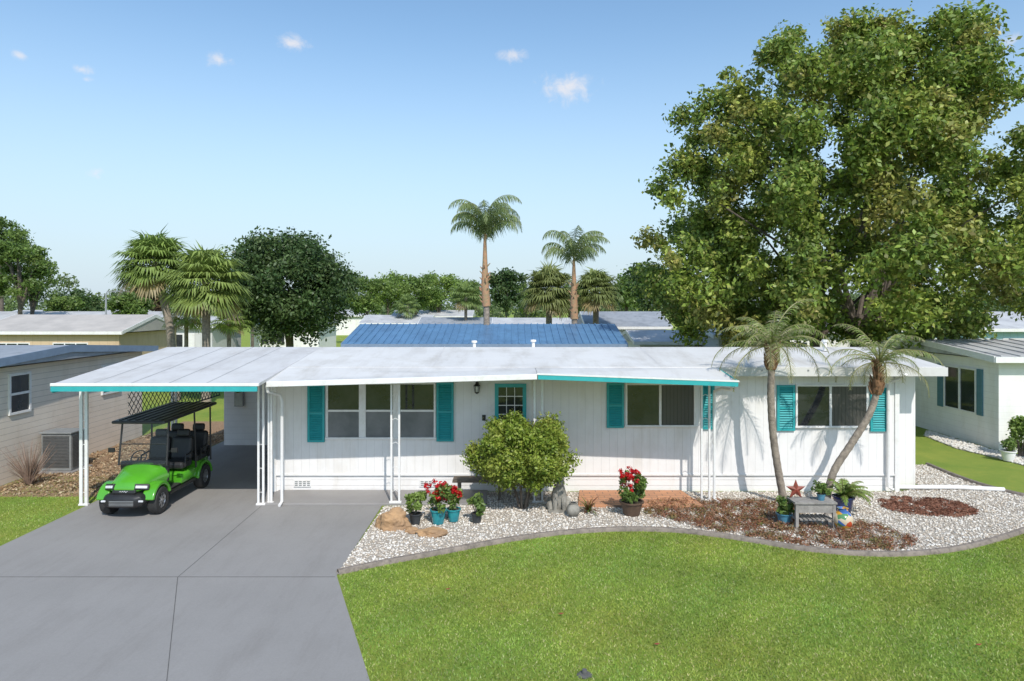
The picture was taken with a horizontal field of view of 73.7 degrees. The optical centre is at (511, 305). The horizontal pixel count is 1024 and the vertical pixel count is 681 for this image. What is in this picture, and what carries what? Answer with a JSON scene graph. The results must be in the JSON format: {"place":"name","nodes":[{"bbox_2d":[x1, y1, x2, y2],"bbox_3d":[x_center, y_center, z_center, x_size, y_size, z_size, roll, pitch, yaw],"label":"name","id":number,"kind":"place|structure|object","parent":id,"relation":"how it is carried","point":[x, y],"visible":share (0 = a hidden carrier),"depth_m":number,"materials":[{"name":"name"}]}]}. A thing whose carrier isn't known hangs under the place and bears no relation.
{"place":"outdoors","nodes":[
{"label":"outdoors","id":0,"kind":"place"},
{"bbox_2d":[0,441,381,680],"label":"driveway","id":1,"kind":"structure","parent":0,"point":[221,576],"depth_m":10.98,"materials":[{"name":"concrete"}]},
{"bbox_2d":[96,402,216,513],"bbox_3d":[-8.330,3.551,16.219,1.560,2.075,3.362,0,0,0],"label":"golf cart","id":2,"kind":"object","parent":1,"relation":"on","point":[179,454],"visible":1,"depth_m":15.72,"materials":[{"name":"green plastic"}]},
{"bbox_2d":[0,309,1023,680],"bbox_3d":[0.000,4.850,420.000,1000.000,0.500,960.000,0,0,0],"label":"ground","id":3,"kind":"structure","parent":0,"point":[992,471],"depth_m":10.39,"materials":[{"name":"green plant"}]},
{"bbox_2d":[0,216,46,310],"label":"leafy tree","id":4,"kind":"object","parent":3,"relation":"on","point":[7,225],"visible":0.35,"depth_m":69.90,"materials":[{"name":"green plant"}]},
{"bbox_2d":[0,229,57,314],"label":"leafy tree","id":5,"kind":"object","parent":3,"relation":"on","point":[40,267],"visible":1,"depth_m":59.81,"materials":[{"name":"green plant"}]},
{"bbox_2d":[7,252,65,314],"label":"leafy tree","id":6,"kind":"object","parent":3,"relation":"on","point":[35,297],"visible":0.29,"depth_m":65.90,"materials":[{"name":"green plant"}]},
{"bbox_2d":[43,292,87,310],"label":"leafy tree","id":7,"kind":"object","parent":3,"relation":"on","point":[56,302],"visible":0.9,"depth_m":73.87,"materials":[{"name":"green plant"}]},
{"bbox_2d":[0,345,157,485],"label":"mobile home","id":8,"kind":"object","parent":3,"relation":"on","point":[32,406],"visible":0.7,"depth_m":19.23,"materials":[{"name":"beige metal"}]},
{"bbox_2d":[8,371,31,415],"bbox_3d":[-12.974,2.315,18.000,0.048,1.070,0.800,0,0,0],"label":"window","id":9,"kind":"structure","parent":8,"relation":"in","point":[19,384],"depth_m":17.99,"materials":[{"name":"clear glass"}]},
{"bbox_2d":[101,363,115,394],"bbox_3d":[-12.974,2.375,22.100,0.048,0.950,1.000,0,0,0],"label":"window","id":10,"kind":"structure","parent":8,"relation":"in","point":[102,393],"depth_m":21.80,"materials":[{"name":"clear glass"}]},
{"bbox_2d":[69,288,107,310],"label":"leafy tree","id":11,"kind":"object","parent":3,"relation":"on","point":[93,304],"visible":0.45,"depth_m":89.01,"materials":[{"name":"green plant"}]},
{"bbox_2d":[0,314,183,354],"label":"mobile home","id":12,"kind":"object","parent":3,"relation":"on","point":[15,329],"visible":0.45,"depth_m":41.91,"materials":[{"name":"beige metal"}]},
{"bbox_2d":[0,343,29,344],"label":"window","id":13,"kind":"structure","parent":12,"relation":"in","point":[0,343],"depth_m":40.95,"materials":[{"name":"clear glass"}]},
{"bbox_2d":[53,343,87,344],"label":"window","id":14,"kind":"structure","parent":12,"relation":"in","point":[53,343],"depth_m":40.95,"materials":[{"name":"clear glass"}]},
{"bbox_2d":[0,311,190,319],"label":"mobile home","id":15,"kind":"object","parent":3,"relation":"on","point":[4,314],"depth_m":66.59,"materials":[{"name":"white metal"}]},
{"bbox_2d":[0,421,223,496],"bbox_3d":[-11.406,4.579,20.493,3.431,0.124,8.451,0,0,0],"label":"bark mulch","id":16,"kind":"object","parent":3,"relation":"on","point":[76,473],"visible":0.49,"depth_m":18.37,"materials":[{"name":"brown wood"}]},
{"bbox_2d":[2,441,53,485],"bbox_3d":[-12.328,4.030,17.381,1.266,1.158,1.078,0,0,37],"label":"bare shrub","id":17,"kind":"object","parent":16,"relation":"on","point":[28,476],"visible":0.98,"depth_m":17.31,"materials":[{"name":"brown plant"}]},
{"bbox_2d":[39,428,92,473],"bbox_3d":[-12.475,4.065,19.025,1.050,1.170,0.850,0,0,0],"label":"air conditioner","id":18,"kind":"object","parent":16,"relation":"on","point":[64,443],"visible":0.77,"depth_m":18.70,"materials":[{"name":"metal"}]},
{"bbox_2d":[105,291,119,314],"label":"street lamp","id":19,"kind":"object","parent":3,"relation":"on","point":[106,301],"visible":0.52,"depth_m":49.96,"materials":[{"name":"grey metal"}]},
{"bbox_2d":[103,290,155,314],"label":"leafy tree","id":20,"kind":"object","parent":3,"relation":"on","point":[129,303],"visible":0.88,"depth_m":61.29,"materials":[{"name":"green plant"}]},
{"bbox_2d":[105,226,187,400],"bbox_3d":[-17.330,0.333,33.003,4.393,8.734,4.053,0,0,0],"label":"fan palm","id":21,"kind":"object","parent":3,"relation":"on","point":[158,250],"visible":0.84,"depth_m":32.21,"materials":[{"name":"green plant"}]},
{"bbox_2d":[124,285,168,310],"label":"leafy tree","id":22,"kind":"object","parent":3,"relation":"on","point":[157,305],"visible":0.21,"depth_m":69.29,"materials":[{"name":"green plant"}]},
{"bbox_2d":[159,301,210,346],"bbox_3d":[-18.151,1.962,37.962,2.827,5.476,2.756,0,0,0],"label":"fan palm","id":23,"kind":"object","parent":3,"relation":"on","point":[188,323],"visible":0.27,"depth_m":37.44,"materials":[{"name":"green plant"}]},
{"bbox_2d":[161,316,240,346],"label":"mobile home","id":24,"kind":"object","parent":3,"relation":"on","point":[217,339],"visible":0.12,"depth_m":56.07,"materials":[{"name":"white metal"}]},
{"bbox_2d":[176,334,182,346],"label":"window","id":25,"kind":"structure","parent":24,"relation":"in","point":[179,337],"depth_m":55.95,"materials":[{"name":"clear glass"}]},
{"bbox_2d":[183,333,193,346],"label":"door","id":26,"kind":"structure","parent":24,"relation":"in","point":[190,335],"depth_m":55.96,"materials":[{"name":"white plastic"}]},
{"bbox_2d":[152,239,254,401],"bbox_3d":[-13.862,0.851,31.075,4.692,7.699,4.398,0,0,0],"label":"fan palm","id":27,"kind":"object","parent":3,"relation":"on","point":[202,267],"visible":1,"depth_m":30.22,"materials":[{"name":"green plant"}]},
{"bbox_2d":[210,309,253,346],"bbox_3d":[-14.912,2.160,36.017,2.482,5.080,2.367,0,0,0],"label":"fan palm","id":28,"kind":"object","parent":3,"relation":"on","point":[229,328],"visible":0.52,"depth_m":35.77,"materials":[{"name":"green plant"}]},
{"bbox_2d":[231,314,257,346],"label":"leafy tree","id":29,"kind":"object","parent":3,"relation":"on","point":[252,339],"visible":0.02,"depth_m":57.91,"materials":[{"name":"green plant"}]},
{"bbox_2d":[222,225,366,346],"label":"magnolia tree","id":30,"kind":"object","parent":3,"relation":"on","point":[310,301],"visible":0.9,"depth_m":40.05,"materials":[{"name":"green plant"}]},
{"bbox_2d":[250,322,340,346],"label":"mobile home","id":31,"kind":"object","parent":3,"relation":"on","point":[331,340],"visible":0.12,"depth_m":60.00,"materials":[{"name":"white metal"}]},
{"bbox_2d":[261,333,284,344],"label":"window","id":32,"kind":"structure","parent":31,"relation":"in","point":[283,338],"depth_m":59.95,"materials":[{"name":"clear glass"}]},
{"bbox_2d":[293,334,301,346],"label":"door","id":33,"kind":"structure","parent":31,"relation":"in","point":[297,343],"depth_m":59.96,"materials":[{"name":"white plastic"}]},
{"bbox_2d":[336,310,380,334],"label":"mobile home","id":34,"kind":"object","parent":3,"relation":"on","point":[353,324],"visible":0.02,"depth_m":105.00,"materials":[{"name":"white metal"}]},
{"bbox_2d":[341,272,396,317],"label":"leafy tree","id":35,"kind":"object","parent":3,"relation":"on","point":[363,305],"visible":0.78,"depth_m":79.24,"materials":[{"name":"green plant"}]},
{"bbox_2d":[265,490,487,505],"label":"porch slab","id":36,"kind":"structure","parent":3,"relation":"on","point":[336,497],"depth_m":16.16,"materials":[{"name":"concrete"}]},
{"bbox_2d":[363,269,411,314],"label":"leafy tree","id":37,"kind":"object","parent":3,"relation":"on","point":[385,300],"visible":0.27,"depth_m":94.87,"materials":[{"name":"green plant"}]},
{"bbox_2d":[359,315,434,323],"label":"mobile home","id":38,"kind":"object","parent":3,"relation":"on","point":[383,319],"visible":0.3,"depth_m":69.05,"materials":[{"name":"white metal"}]},
{"bbox_2d":[393,290,420,317],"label":"fan palm","id":39,"kind":"object","parent":3,"relation":"on","point":[406,300],"visible":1,"depth_m":69.54,"materials":[{"name":"green plant"}]},
{"bbox_2d":[380,273,446,314],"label":"leafy tree","id":40,"kind":"object","parent":3,"relation":"on","point":[421,289],"visible":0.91,"depth_m":88.61,"materials":[{"name":"green plant"}]},
{"bbox_2d":[392,310,475,316],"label":"mobile home","id":41,"kind":"object","parent":3,"relation":"on","point":[450,313],"visible":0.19,"depth_m":99.27,"materials":[{"name":"white metal"}]},
{"bbox_2d":[425,270,463,311],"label":"leafy tree","id":42,"kind":"object","parent":3,"relation":"on","point":[447,282],"visible":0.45,"depth_m":99.13,"materials":[{"name":"green plant"}]},
{"bbox_2d":[418,317,496,323],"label":"mobile home","id":43,"kind":"object","parent":3,"relation":"on","point":[450,320],"visible":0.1,"depth_m":61.77,"materials":[{"name":"white metal"}]},
{"bbox_2d":[448,277,482,319],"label":"fan palm","id":44,"kind":"object","parent":3,"relation":"on","point":[467,290],"visible":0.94,"depth_m":61.44,"materials":[{"name":"green plant"}]},
{"bbox_2d":[454,276,481,309],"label":"leafy tree","id":45,"kind":"object","parent":3,"relation":"on","point":[475,283],"visible":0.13,"depth_m":108.50,"materials":[{"name":"green plant"}]},
{"bbox_2d":[341,323,627,346],"bbox_3d":[-1.150,2.748,32.075,11.980,3.805,7.350,0,0,0],"label":"mobile home","id":46,"kind":"object","parent":3,"relation":"on","point":[482,335],"visible":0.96,"depth_m":29.86,"materials":[{"name":"blue metal"}]},
{"bbox_2d":[448,195,522,324],"bbox_3d":[-1.194,-0.247,31.967,3.504,9.894,3.888,0,0,0],"label":"queen palm","id":47,"kind":"object","parent":3,"relation":"on","point":[486,224],"visible":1,"depth_m":31.82,"materials":[{"name":"green plant"}]},
{"bbox_2d":[50,339,947,506],"bbox_3d":[0.260,2.790,20.720,20.380,3.720,12.560,0,0,0],"label":"mobile home","id":48,"kind":"object","parent":3,"relation":"on","point":[391,419],"visible":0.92,"depth_m":16.85,"materials":[{"name":"white"}]},
{"bbox_2d":[325,382,435,438],"bbox_3d":[-3.230,2.598,16.814,2.743,1.404,0.068,0,0,0],"label":"window","id":49,"kind":"structure","parent":48,"relation":"in","point":[361,411],"depth_m":16.83,"materials":[{"name":"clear glass"}]},
{"bbox_2d":[491,382,528,452],"bbox_3d":[-0.053,3.029,16.804,0.948,2.302,0.088,0,0,0],"label":"door","id":50,"kind":"structure","parent":48,"relation":"in","point":[505,396],"depth_m":16.81,"materials":[{"name":"teal glass"}]},
{"bbox_2d":[624,383,696,426],"bbox_3d":[3.660,2.457,16.814,1.778,1.088,0.068,0,0,0],"label":"window","id":51,"kind":"structure","parent":48,"relation":"in","point":[646,404],"depth_m":16.83,"materials":[{"name":"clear glass"}]},
{"bbox_2d":[795,384,869,427],"bbox_3d":[7.881,2.484,16.814,1.830,1.071,0.068,0,0,0],"label":"window","id":52,"kind":"structure","parent":48,"relation":"in","point":[816,405],"depth_m":16.83,"materials":[{"name":"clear glass"}]},
{"bbox_2d":[488,266,528,317],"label":"leafy tree","id":53,"kind":"object","parent":3,"relation":"on","point":[504,283],"visible":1,"depth_m":74.42,"materials":[{"name":"green plant"}]},
{"bbox_2d":[4,272,1019,317],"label":"tree line","id":54,"kind":"object","parent":3,"relation":"on","point":[11,305],"visible":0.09,"depth_m":160.90,"materials":[{"name":"green plant"}]},
{"bbox_2d":[508,282,535,317],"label":"leafy tree","id":55,"kind":"object","parent":3,"relation":"on","point":[522,308],"visible":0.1,"depth_m":84.45,"materials":[{"name":"green plant"}]},
{"bbox_2d":[492,318,571,323],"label":"mobile home","id":56,"kind":"object","parent":3,"relation":"on","point":[525,320],"visible":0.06,"depth_m":54.19,"materials":[{"name":"white metal"}]},
{"bbox_2d":[519,258,579,323],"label":"fan palm","id":57,"kind":"object","parent":3,"relation":"on","point":[549,277],"visible":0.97,"depth_m":43.02,"materials":[{"name":"green plant"}]},
{"bbox_2d":[555,283,584,317],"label":"leafy tree","id":58,"kind":"object","parent":3,"relation":"on","point":[579,309],"visible":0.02,"depth_m":89.81,"materials":[{"name":"green plant"}]},
{"bbox_2d":[541,225,609,323],"bbox_3d":[3.132,0.419,33.933,3.374,8.562,3.252,0,0,0],"label":"queen palm","id":59,"kind":"object","parent":3,"relation":"on","point":[575,253],"visible":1,"depth_m":33.84,"materials":[{"name":"green plant"}]},
{"bbox_2d":[577,668,591,678],"bbox_3d":[0.902,4.564,8.492,0.200,0.067,0.200,0,0,0],"label":"sprinkler head","id":60,"kind":"object","parent":3,"relation":"on","point":[584,673],"visible":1,"depth_m":8.46},
{"bbox_2d":[570,266,623,323],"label":"fan palm","id":61,"kind":"object","parent":3,"relation":"on","point":[592,279],"visible":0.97,"depth_m":45.15,"materials":[{"name":"green plant"}]},
{"bbox_2d":[577,311,672,333],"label":"mobile home","id":62,"kind":"object","parent":3,"relation":"on","point":[622,321],"visible":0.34,"depth_m":48.36,"materials":[{"name":"white metal"}]},
{"bbox_2d":[610,273,642,310],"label":"leafy tree","id":63,"kind":"object","parent":3,"relation":"on","point":[628,299],"visible":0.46,"depth_m":68.50,"materials":[{"name":"green plant"}]},
{"bbox_2d":[621,259,674,311],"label":"leafy tree","id":64,"kind":"object","parent":3,"relation":"on","point":[627,273],"visible":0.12,"depth_m":59.38,"materials":[{"name":"green plant"}]},
{"bbox_2d":[622,330,702,346],"bbox_3d":[8.850,3.070,41.475,3.880,3.160,5.750,0,0,0],"label":"mobile home","id":65,"kind":"object","parent":3,"relation":"on","point":[647,338],"visible":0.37,"depth_m":39.59,"materials":[{"name":"white"}]},
{"bbox_2d":[337,463,1023,574],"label":"garden curb","id":66,"kind":"structure","parent":3,"relation":"on","point":[869,553],"depth_m":13.04,"materials":[{"name":"concrete"}]},
{"bbox_2d":[338,464,1023,573],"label":"white gravel","id":67,"kind":"structure","parent":3,"relation":"on","point":[963,533],"depth_m":14.53,"materials":[{"name":"white gravel"}]},
{"bbox_2d":[374,507,411,531],"bbox_3d":[-2.451,4.377,14.085,0.811,0.437,0.514,0,0,0],"label":"boulder","id":68,"kind":"object","parent":67,"relation":"on","point":[394,519],"visible":0.97,"depth_m":13.91,"materials":[{"name":"beige stone"}]},
{"bbox_2d":[404,527,417,533],"bbox_3d":[-2.034,4.539,13.806,0.290,0.105,0.291,0,0,0],"label":"flat stone","id":69,"kind":"object","parent":67,"relation":"on","point":[410,530],"visible":0.91,"depth_m":13.74,"materials":[{"name":"beige stone"}]},
{"bbox_2d":[404,491,426,524],"bbox_3d":[-2.019,4.212,14.276,0.484,0.716,0.479,0,0,0],"label":"potted plant","id":70,"kind":"object","parent":67,"relation":"on","point":[415,515],"visible":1,"depth_m":14.20,"materials":[{"name":"green plant"}]},
{"bbox_2d":[415,526,447,537],"bbox_3d":[-1.609,4.523,13.657,0.674,0.137,0.412,0,0,0],"label":"flat stone","id":71,"kind":"object","parent":67,"relation":"on","point":[434,532],"visible":1,"depth_m":13.54,"materials":[{"name":"beige stone"}]},
{"bbox_2d":[423,478,452,524],"bbox_3d":[-1.544,4.119,14.326,0.640,0.902,0.615,0,0,0],"label":"flower pot","id":72,"kind":"object","parent":67,"relation":"on","point":[441,492],"visible":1,"depth_m":14.21,"materials":[{"name":"teal ceramic"}]},
{"bbox_2d":[444,485,462,521],"bbox_3d":[-1.252,4.193,14.463,0.417,0.754,0.478,0,0,15],"label":"flower pot","id":73,"kind":"object","parent":67,"relation":"on","point":[453,509],"visible":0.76,"depth_m":14.39,"materials":[{"name":"teal ceramic"}]},
{"bbox_2d":[466,492,486,523],"bbox_3d":[-0.708,4.258,14.389,0.348,0.624,0.471,0,0,-43],"label":"potted plant","id":74,"kind":"object","parent":67,"relation":"on","point":[480,507],"visible":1,"depth_m":14.30,"materials":[{"name":"green plant"}]},
{"bbox_2d":[452,476,540,499],"bbox_3d":[-0.275,4.360,16.240,2.250,0.480,0.480,0,0,0],"label":"garden bench","id":75,"kind":"object","parent":67,"relation":"on","point":[458,480],"visible":0.35,"depth_m":16.05,"materials":[{"name":"grey wood"}]},
{"bbox_2d":[459,410,582,509],"bbox_3d":[0.259,3.466,15.486,2.496,2.285,2.537,0,0,-43],"label":"round shrub","id":76,"kind":"object","parent":67,"relation":"on","point":[500,457],"visible":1,"depth_m":14.86,"materials":[{"name":"green plant"}]},
{"bbox_2d":[546,476,569,513],"bbox_3d":[1.056,4.213,15.332,0.575,0.814,0.578,0,0,0],"label":"stone ornament","id":77,"kind":"object","parent":67,"relation":"on","point":[558,500],"visible":0.69,"depth_m":15.20,"materials":[{"name":"grey stone"}]},
{"bbox_2d":[566,501,579,517],"bbox_3d":[1.330,4.435,14.821,0.300,0.310,0.300,0,0,0],"label":"stone vase","id":78,"kind":"object","parent":67,"relation":"on","point":[573,509],"visible":1,"depth_m":14.73,"materials":[{"name":"grey stone"}]},
{"bbox_2d":[577,495,599,515],"bbox_3d":[1.706,4.397,15.070,0.660,0.366,0.649,0,0,35],"label":"bromeliad","id":79,"kind":"object","parent":67,"relation":"on","point":[588,505],"visible":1,"depth_m":15.10,"materials":[{"name":"brown plant"}]},
{"bbox_2d":[617,466,647,516],"bbox_3d":[2.603,4.056,14.930,0.687,1.028,0.688,0,0,0],"label":"flower pot","id":80,"kind":"object","parent":67,"relation":"on","point":[631,501],"visible":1,"depth_m":14.78,"materials":[{"name":"ceramic"}]},
{"bbox_2d":[578,490,704,507],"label":"paver patio","id":81,"kind":"structure","parent":67,"relation":"on","point":[607,498],"depth_m":16.09,"materials":[{"name":"orange brick"}]},
{"bbox_2d":[711,299,832,502],"bbox_3d":[5.908,2.236,15.537,2.588,4.779,2.790,0,0,0],"label":"palm tree","id":82,"kind":"object","parent":67,"relation":"on","point":[772,348],"visible":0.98,"depth_m":15.59,"materials":[{"name":"green plant"}]},
{"bbox_2d":[641,496,919,550],"bbox_3d":[5.395,4.559,14.374,5.069,0.228,3.491,0,0,0],"label":"ground cover","id":83,"kind":"object","parent":67,"relation":"on","point":[741,517],"visible":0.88,"depth_m":14.11,"materials":[{"name":"brown plant"}]},
{"bbox_2d":[774,495,794,523],"bbox_3d":[5.712,4.268,14.298,0.425,0.604,0.493,0,0,0],"label":"potted plant","id":84,"kind":"object","parent":83,"relation":"on","point":[784,509],"visible":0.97,"depth_m":14.20,"materials":[{"name":"green plant"}]},
{"bbox_2d":[834,506,853,529],"bbox_3d":[6.764,4.360,13.957,0.400,0.440,0.400,0,0,0],"label":"ceramic orb","id":85,"kind":"object","parent":83,"relation":"on","point":[843,518],"visible":0.98,"depth_m":13.83,"materials":[{"name":"ceramic"}]},
{"bbox_2d":[787,497,837,529],"bbox_3d":[6.206,4.312,14.137,0.860,0.575,0.440,0,0,0],"label":"garden table","id":86,"kind":"object","parent":67,"relation":"on","point":[827,505],"visible":0.98,"depth_m":13.95,"materials":[{"name":"grey wood"}]},
{"bbox_2d":[786,480,804,497],"bbox_3d":[5.926,3.826,14.242,0.409,0.389,0.070,0,0,0],"label":"metal star","id":87,"kind":"object","parent":86,"relation":"on","point":[795,488],"visible":1,"depth_m":14.24,"materials":[{"name":"red metal"}]},
{"bbox_2d":[810,480,830,500],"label":"potted plant","id":88,"kind":"object","parent":86,"relation":"on","point":[821,489],"visible":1,"depth_m":14.05,"materials":[{"name":"green plant"}]},
{"bbox_2d":[827,478,873,512],"bbox_3d":[7.431,4.198,15.028,1.105,0.744,1.139,0,0,0],"label":"potted fern","id":89,"kind":"object","parent":67,"relation":"on","point":[845,494],"visible":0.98,"depth_m":14.95,"materials":[{"name":"green plant"}]},
{"bbox_2d":[825,324,943,497],"bbox_3d":[8.167,2.527,15.623,2.254,4.192,2.428,0,0,0],"label":"palm tree","id":90,"kind":"object","parent":67,"relation":"on","point":[876,385],"visible":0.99,"depth_m":15.47,"materials":[{"name":"green plant"}]},
{"bbox_2d":[877,495,979,516],"bbox_3d":[9.439,4.566,15.539,2.168,0.103,1.633,0,0,0],"label":"mulch patch","id":91,"kind":"object","parent":67,"relation":"on","point":[935,503],"visible":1,"depth_m":15.43,"materials":[{"name":"brown wood"}]},
{"bbox_2d":[900,485,1004,491],"bbox_3d":[10.796,4.520,16.920,2.632,0.125,0.232,0,0,3],"label":"drain pipe","id":92,"kind":"object","parent":67,"relation":"on","point":[978,488],"visible":0.98,"depth_m":16.90,"materials":[{"name":"white plastic"}]},
{"bbox_2d":[694,327,791,346],"bbox_3d":[12.750,2.870,38.975,4.480,3.560,6.750,0,0,0],"label":"mobile home","id":93,"kind":"object","parent":3,"relation":"on","point":[713,340],"visible":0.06,"depth_m":36.56,"materials":[{"name":"white"}]},
{"bbox_2d":[790,325,849,346],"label":"mobile home","id":94,"kind":"object","parent":3,"relation":"on","point":[834,341],"visible":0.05,"depth_m":44.00,"materials":[{"name":"white"}]},
{"bbox_2d":[792,342,807,346],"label":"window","id":95,"kind":"structure","parent":94,"relation":"in","point":[794,342],"depth_m":43.94,"materials":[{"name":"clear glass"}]},
{"bbox_2d":[620,0,1023,356],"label":"shade tree","id":96,"kind":"object","parent":3,"relation":"on","point":[943,98],"visible":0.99,"depth_m":25.54,"materials":[{"name":"green plant"}]},
{"bbox_2d":[873,338,1023,450],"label":"mobile home","id":97,"kind":"object","parent":3,"relation":"on","point":[976,395],"visible":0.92,"depth_m":23.00,"materials":[{"name":"white"}]},
{"bbox_2d":[943,364,975,414],"bbox_3d":[15.374,2.860,23.450,0.048,1.520,1.700,0,0,0],"label":"window","id":98,"kind":"structure","parent":97,"relation":"in","point":[959,387],"depth_m":23.41,"materials":[{"name":"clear glass"}]},
{"bbox_2d":[887,312,1023,340],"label":"mobile home","id":99,"kind":"object","parent":3,"relation":"on","point":[1008,327],"visible":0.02,"depth_m":40.00,"materials":[{"name":"white"}]},
{"bbox_2d":[0,0,1023,309],"label":"sky","id":100,"kind":"structure","parent":0,"point":[359,123],"materials":[{"name":"blue"}]},
{"bbox_2d":[924,430,1023,464],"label":"side gravel","id":101,"kind":"structure","parent":0,"point":[954,442],"depth_m":22.03,"materials":[{"name":"white gravel"}]},
{"bbox_2d":[999,436,1016,461],"bbox_3d":[14.619,4.214,20.105,0.430,0.712,0.549,0,0,44],"label":"potted plant","id":102,"kind":"object","parent":101,"relation":"on","point":[1009,452],"visible":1,"depth_m":20.00,"materials":[{"name":"green plant"}]},
{"bbox_2d":[1005,415,1023,456],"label":"garden shrub","id":103,"kind":"object","parent":101,"relation":"on","point":[1016,426],"visible":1,"depth_m":20.48,"materials":[{"name":"green plant"}]},
{"bbox_2d":[925,436,1023,465],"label":"garden edging","id":104,"kind":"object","parent":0,"point":[976,453],"depth_m":21.27,"materials":[{"name":"grey concrete"}]}
]}

